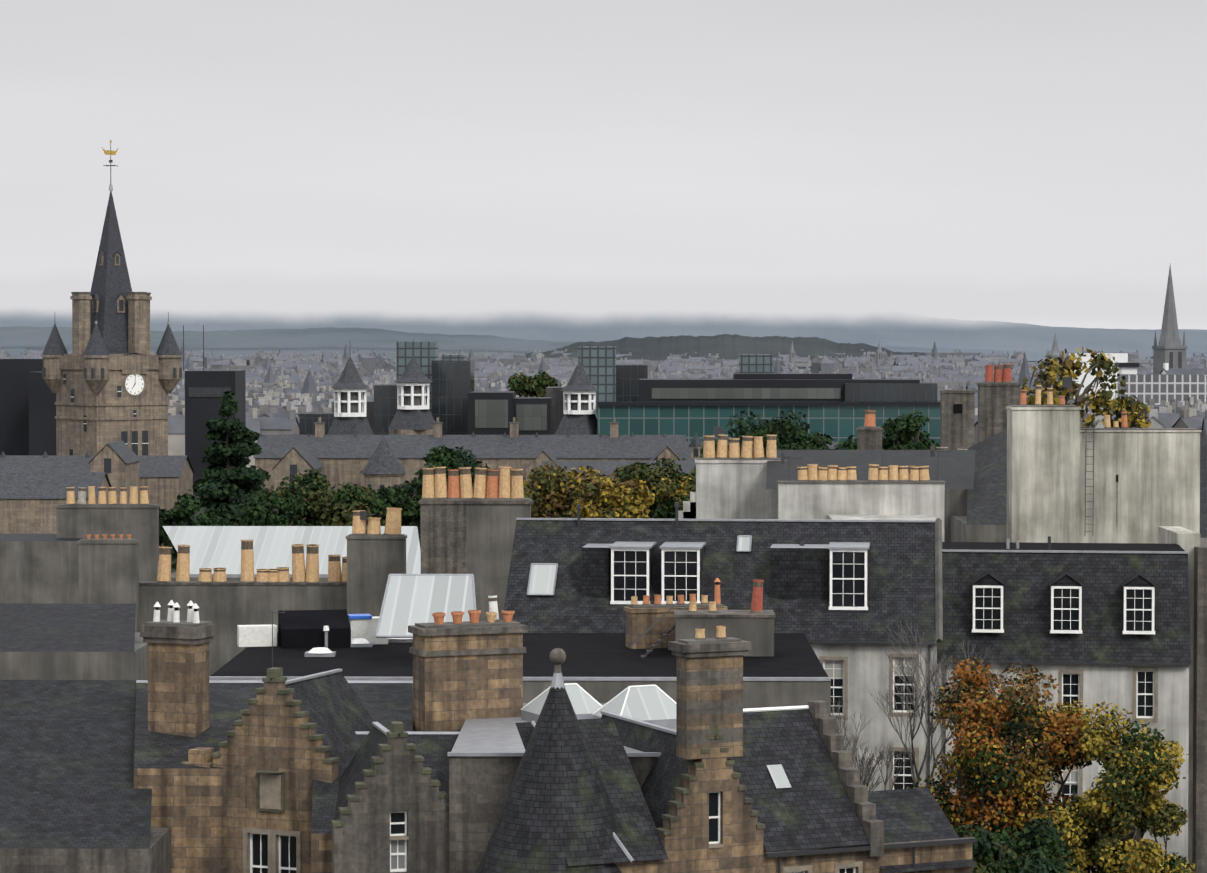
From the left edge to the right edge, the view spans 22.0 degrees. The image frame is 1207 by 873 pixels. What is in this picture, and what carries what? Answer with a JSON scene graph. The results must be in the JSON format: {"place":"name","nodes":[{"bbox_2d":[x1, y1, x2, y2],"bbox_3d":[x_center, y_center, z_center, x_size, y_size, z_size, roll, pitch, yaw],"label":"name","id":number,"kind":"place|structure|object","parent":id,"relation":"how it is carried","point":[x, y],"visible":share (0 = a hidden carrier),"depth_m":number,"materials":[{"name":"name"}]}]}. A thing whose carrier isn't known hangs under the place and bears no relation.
{"place":"outdoors","nodes":[
{"label":"outdoors","id":0,"kind":"place"},
{"bbox_2d":[0,534,94,602],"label":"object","id":1,"kind":"structure","parent":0,"point":[39,568],"depth_m":258.15,"materials":[{"name":"stone"}]},
{"bbox_2d":[77,508,406,675],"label":"chimney wall","id":2,"kind":"structure","parent":0,"point":[109,568],"depth_m":204.79,"materials":[{"name":"grey stone"}]},
{"bbox_2d":[0,326,579,354],"bbox_3d":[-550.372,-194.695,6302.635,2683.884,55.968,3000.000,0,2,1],"label":"hills","id":3,"kind":"structure","parent":0,"point":[329,340],"depth_m":5395.00,"materials":[{"name":"grey"}]},
{"bbox_2d":[163,526,420,580],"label":"glazed roof","id":4,"kind":"structure","parent":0,"point":[211,547],"depth_m":237.87,"materials":[{"name":"white metal"}]},
{"bbox_2d":[0,325,940,492],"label":"modern buildings","id":5,"kind":"structure","parent":0,"point":[634,399],"depth_m":571.26,"materials":[{"name":"black glass"}]},
{"bbox_2d":[209,574,830,716],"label":"flat roof block","id":6,"kind":"structure","parent":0,"point":[603,667],"depth_m":125.69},
{"bbox_2d":[134,595,976,872],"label":"stone building","id":7,"kind":"structure","parent":0,"point":[456,755],"depth_m":103.19,"materials":[{"name":"stone"}]},
{"bbox_2d":[0,273,1206,323],"bbox_3d":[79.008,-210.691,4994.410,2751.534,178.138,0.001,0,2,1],"label":"cloud","id":8,"kind":"structure","parent":0,"point":[449,298],"depth_m":4994.78,"materials":[{"name":"white"}]},
{"bbox_2d":[0,313,1206,350],"bbox_3d":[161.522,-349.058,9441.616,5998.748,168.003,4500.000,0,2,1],"label":"distant hills","id":9,"kind":"structure","parent":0,"point":[1006,335],"depth_m":7846.32,"materials":[{"name":"grey"}]},
{"bbox_2d":[0,0,1206,329],"label":"sky","id":10,"kind":"structure","parent":0,"point":[977,142],"materials":[{"name":"white"}]},
{"bbox_2d":[171,361,1043,572],"bbox_3d":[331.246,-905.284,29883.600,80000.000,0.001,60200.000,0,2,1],"label":"ground","id":11,"kind":"structure","parent":0,"point":[202,509],"depth_m":550.34,"materials":[{"name":"grey"}]},
{"bbox_2d":[0,603,170,872],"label":"roofs","id":12,"kind":"structure","parent":11,"relation":"on","point":[72,800],"depth_m":111.98,"materials":[{"name":"stone"}]},
{"bbox_2d":[55,486,159,580],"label":"chimney","id":13,"kind":"object","parent":11,"relation":"on","point":[81,518],"visible":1,"depth_m":261.99,"materials":[{"name":"black stone"}]},
{"bbox_2d":[42,140,181,454],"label":"clock tower","id":14,"kind":"structure","parent":11,"relation":"on","point":[110,379],"depth_m":496.31,"materials":[{"name":"stone"}]},
{"bbox_2d":[159,494,226,558],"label":"tree","id":15,"kind":"object","parent":11,"relation":"on","point":[181,513],"visible":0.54,"depth_m":279.31,"materials":[{"name":"green plant"}]},
{"bbox_2d":[0,348,393,363],"bbox_3d":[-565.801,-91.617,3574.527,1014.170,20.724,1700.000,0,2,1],"label":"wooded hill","id":16,"kind":"structure","parent":11,"relation":"on","point":[14,352],"depth_m":3323.55,"materials":[{"name":"grey"}]},
{"bbox_2d":[171,391,270,569],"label":"conifer tree","id":17,"kind":"object","parent":11,"relation":"on","point":[217,495],"visible":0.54,"depth_m":328.28,"materials":[{"name":"green plant"}]},
{"bbox_2d":[231,489,306,525],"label":"tree","id":18,"kind":"object","parent":11,"relation":"on","point":[261,508],"visible":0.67,"depth_m":288.29,"materials":[{"name":"green plant"}]},
{"bbox_2d":[261,469,378,525],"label":"tree","id":19,"kind":"object","parent":11,"relation":"on","point":[312,488],"visible":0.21,"depth_m":297.70,"materials":[{"name":"green plant"}]},
{"bbox_2d":[327,351,373,434],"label":"dormer turret","id":20,"kind":"object","parent":11,"relation":"on","point":[349,387],"visible":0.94,"depth_m":517.88,"materials":[{"name":"stone"}]},
{"bbox_2d":[322,483,402,525],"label":"tree","id":21,"kind":"object","parent":11,"relation":"on","point":[342,505],"visible":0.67,"depth_m":283.45,"materials":[{"name":"green plant"}]},
{"bbox_2d":[377,477,422,525],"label":"tree","id":22,"kind":"object","parent":11,"relation":"on","point":[405,498],"visible":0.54,"depth_m":307.18,"materials":[{"name":"green plant"}]},
{"bbox_2d":[387,340,434,434],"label":"dormer turret","id":23,"kind":"object","parent":11,"relation":"on","point":[413,415],"visible":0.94,"depth_m":557.55,"materials":[{"name":"stone"}]},
{"bbox_2d":[0,417,837,550],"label":"infirmary wards","id":24,"kind":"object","parent":11,"relation":"on","point":[33,491],"visible":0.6,"depth_m":440.00,"materials":[{"name":"stone"}]},
{"bbox_2d":[397,444,487,549],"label":"tree","id":25,"kind":"object","parent":11,"relation":"on","point":[449,459],"visible":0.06,"depth_m":320.10,"materials":[{"name":"green plant"}]},
{"bbox_2d":[419,466,532,620],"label":"chimney stack","id":26,"kind":"object","parent":11,"relation":"on","point":[465,528],"visible":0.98,"depth_m":195.58,"materials":[{"name":"black stone"}]},
{"bbox_2d":[472,466,531,517],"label":"tree","id":27,"kind":"object","parent":11,"relation":"on","point":[486,479],"depth_m":298.85,"materials":[{"name":"green plant"}]},
{"bbox_2d":[523,473,538,513],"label":"tree","id":28,"kind":"object","parent":11,"relation":"on","point":[526,485],"visible":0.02,"depth_m":307.05,"materials":[{"name":"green plant"}]},
{"bbox_2d":[507,370,562,396],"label":"tree","id":29,"kind":"object","parent":11,"relation":"on","point":[521,384],"visible":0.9,"depth_m":697.06,"materials":[{"name":"green plant"}]},
{"bbox_2d":[524,462,621,517],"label":"tree","id":30,"kind":"object","parent":11,"relation":"on","point":[551,493],"visible":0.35,"depth_m":297.24,"materials":[{"name":"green plant"}]},
{"bbox_2d":[555,344,598,434],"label":"dormer turret","id":31,"kind":"object","parent":11,"relation":"on","point":[579,389],"visible":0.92,"depth_m":542.32,"materials":[{"name":"stone"}]},
{"bbox_2d":[0,341,1206,467],"bbox_3d":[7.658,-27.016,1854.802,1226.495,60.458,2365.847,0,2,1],"label":"distant city","id":32,"kind":"object","parent":11,"relation":"on","point":[284,390],"visible":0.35,"depth_m":1978.05},
{"bbox_2d":[569,478,654,518],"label":"tree","id":33,"kind":"object","parent":11,"relation":"on","point":[631,498],"visible":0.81,"depth_m":287.54,"materials":[{"name":"yellow plant"}]},
{"bbox_2d":[605,456,692,518],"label":"tree","id":34,"kind":"object","parent":11,"relation":"on","point":[651,477],"visible":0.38,"depth_m":307.27,"materials":[{"name":"green plant"}]},
{"bbox_2d":[652,473,695,510],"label":"tree","id":35,"kind":"object","parent":11,"relation":"on","point":[671,491],"visible":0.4,"depth_m":299.03,"materials":[{"name":"yellow plant"}]},
{"bbox_2d":[624,578,774,657],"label":"chimney stack","id":36,"kind":"object","parent":11,"relation":"on","point":[657,624],"visible":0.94,"depth_m":127.22,"materials":[{"name":"stone"}]},
{"bbox_2d":[691,441,740,474],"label":"tree","id":37,"kind":"object","parent":11,"relation":"on","point":[701,452],"visible":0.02,"depth_m":378.87,"materials":[{"name":"green plant"}]},
{"bbox_2d":[502,502,942,792],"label":"tenement","id":38,"kind":"structure","parent":11,"relation":"on","point":[839,594],"depth_m":142.01,"materials":[{"name":"stone"}]},
{"bbox_2d":[526,334,923,372],"bbox_3d":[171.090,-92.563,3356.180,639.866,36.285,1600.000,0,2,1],"label":"wooded hill","id":39,"kind":"structure","parent":11,"relation":"on","point":[728,346],"depth_m":2975.22,"materials":[{"name":"green plant"}]},
{"bbox_2d":[678,434,785,518],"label":"chimney stack","id":40,"kind":"object","parent":11,"relation":"on","point":[732,485],"visible":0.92,"depth_m":189.27,"materials":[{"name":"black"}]},
{"bbox_2d":[726,410,834,457],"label":"tree","id":41,"kind":"object","parent":11,"relation":"on","point":[786,429],"visible":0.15,"depth_m":417.92,"materials":[{"name":"green plant"}]},
{"bbox_2d":[777,441,800,449],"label":"tree","id":42,"kind":"object","parent":11,"relation":"on","point":[789,446],"depth_m":378.62,"materials":[{"name":"green plant"}]},
{"bbox_2d":[789,342,794,363],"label":"church spire","id":43,"kind":"structure","parent":11,"relation":"on","point":[791,354],"depth_m":2595.16,"materials":[{"name":"grey stone"}]},
{"bbox_2d":[815,435,883,449],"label":"tree","id":44,"kind":"object","parent":11,"relation":"on","point":[848,444],"visible":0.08,"depth_m":357.52,"materials":[{"name":"green plant"}]},
{"bbox_2d":[875,339,883,364],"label":"church spire","id":45,"kind":"structure","parent":11,"relation":"on","point":[879,356],"depth_m":2394.31,"materials":[{"name":"grey stone"}]},
{"bbox_2d":[766,429,1006,541],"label":"roofs","id":46,"kind":"structure","parent":11,"relation":"on","point":[978,471],"depth_m":194.18,"materials":[{"name":"stone"}]},
{"bbox_2d":[856,410,882,449],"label":"chimney","id":47,"kind":"object","parent":46,"relation":"on","point":[869,434],"visible":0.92,"depth_m":261.04,"materials":[{"name":"grey stone"}]},
{"bbox_2d":[881,410,939,449],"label":"tree","id":48,"kind":"object","parent":11,"relation":"on","point":[899,433],"visible":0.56,"depth_m":397.76,"materials":[{"name":"green plant"}]},
{"bbox_2d":[831,621,1058,793],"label":"bare tree","id":49,"kind":"object","parent":11,"relation":"on","point":[868,777],"visible":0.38,"depth_m":127.93,"materials":[{"name":"grey plant"}]},
{"bbox_2d":[936,447,966,541],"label":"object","id":50,"kind":"object","parent":11,"relation":"on","point":[955,503],"visible":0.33,"depth_m":224.13,"materials":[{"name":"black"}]},
{"bbox_2d":[940,390,974,449],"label":"chimney stone","id":51,"kind":"object","parent":11,"relation":"on","point":[957,420],"visible":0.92,"depth_m":238.92,"materials":[{"name":"grey stone"}]},
{"bbox_2d":[977,364,1020,442],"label":"chimney stone","id":52,"kind":"object","parent":11,"relation":"on","point":[998,394],"visible":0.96,"depth_m":248.86,"materials":[{"name":"black stone"}]},
{"bbox_2d":[906,657,1098,872],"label":"orange autumn tree","id":53,"kind":"object","parent":11,"relation":"on","point":[1006,783],"visible":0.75,"depth_m":121.97,"materials":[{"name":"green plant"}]},
{"bbox_2d":[954,817,1084,872],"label":"green tree","id":54,"kind":"object","parent":11,"relation":"on","point":[1036,848],"visible":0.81,"depth_m":116.47,"materials":[{"name":"green plant"}]},
{"bbox_2d":[1047,333,1062,388],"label":"church spire","id":55,"kind":"structure","parent":11,"relation":"on","point":[1055,351],"depth_m":1295.25,"materials":[{"name":"stone"}]},
{"bbox_2d":[936,536,1191,872],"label":"tenement","id":56,"kind":"structure","parent":11,"relation":"on","point":[1089,625],"depth_m":149.07,"materials":[{"name":"stone"}]},
{"bbox_2d":[1021,346,1126,427],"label":"tree","id":57,"kind":"object","parent":11,"relation":"on","point":[1070,366],"visible":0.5,"depth_m":327.48,"materials":[{"name":"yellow plant"}]},
{"bbox_2d":[1006,385,1201,542],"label":"chimney stack","id":58,"kind":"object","parent":11,"relation":"on","point":[1069,480],"depth_m":174.51,"materials":[{"name":"stone"}]},
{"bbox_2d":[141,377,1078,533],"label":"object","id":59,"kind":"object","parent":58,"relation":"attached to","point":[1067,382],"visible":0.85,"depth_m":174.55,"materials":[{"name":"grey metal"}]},
{"bbox_2d":[1041,701,1194,872],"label":"yellow autumn tree","id":60,"kind":"object","parent":11,"relation":"on","point":[1122,808],"visible":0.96,"depth_m":119.31,"materials":[{"name":"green plant"}]},
{"bbox_2d":[1100,396,1151,427],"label":"tree","id":61,"kind":"object","parent":11,"relation":"on","point":[1135,412],"visible":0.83,"depth_m":328.61,"materials":[{"name":"yellow plant"}]},
{"bbox_2d":[1069,353,1206,408],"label":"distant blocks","id":62,"kind":"structure","parent":11,"relation":"on","point":[1167,383],"depth_m":897.48,"materials":[{"name":"white"}]},
{"bbox_2d":[1152,265,1186,373],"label":"church spire","id":63,"kind":"object","parent":11,"relation":"on","point":[1170,349],"visible":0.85,"depth_m":1093.97,"materials":[{"name":"stone"}]},
{"bbox_2d":[1158,526,1206,872],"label":"building","id":64,"kind":"structure","parent":11,"relation":"on","point":[1193,543],"depth_m":156.53,"materials":[{"name":"grey stone"}]},
{"bbox_2d":[777,454,945,541],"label":"chimney stack","id":65,"kind":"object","parent":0,"point":[830,492],"depth_m":167.18,"materials":[{"name":"grey concrete"}]},
{"bbox_2d":[868,343,1206,360],"bbox_3d":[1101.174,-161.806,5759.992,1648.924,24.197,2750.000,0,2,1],"label":"hills","id":66,"kind":"structure","parent":0,"point":[1035,355],"depth_m":5145.66,"materials":[{"name":"grey"}]},
{"bbox_2d":[1200,438,1206,537],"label":"chimney stack","id":67,"kind":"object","parent":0,"point":[1203,487],"depth_m":186.18,"materials":[{"name":"stone"}]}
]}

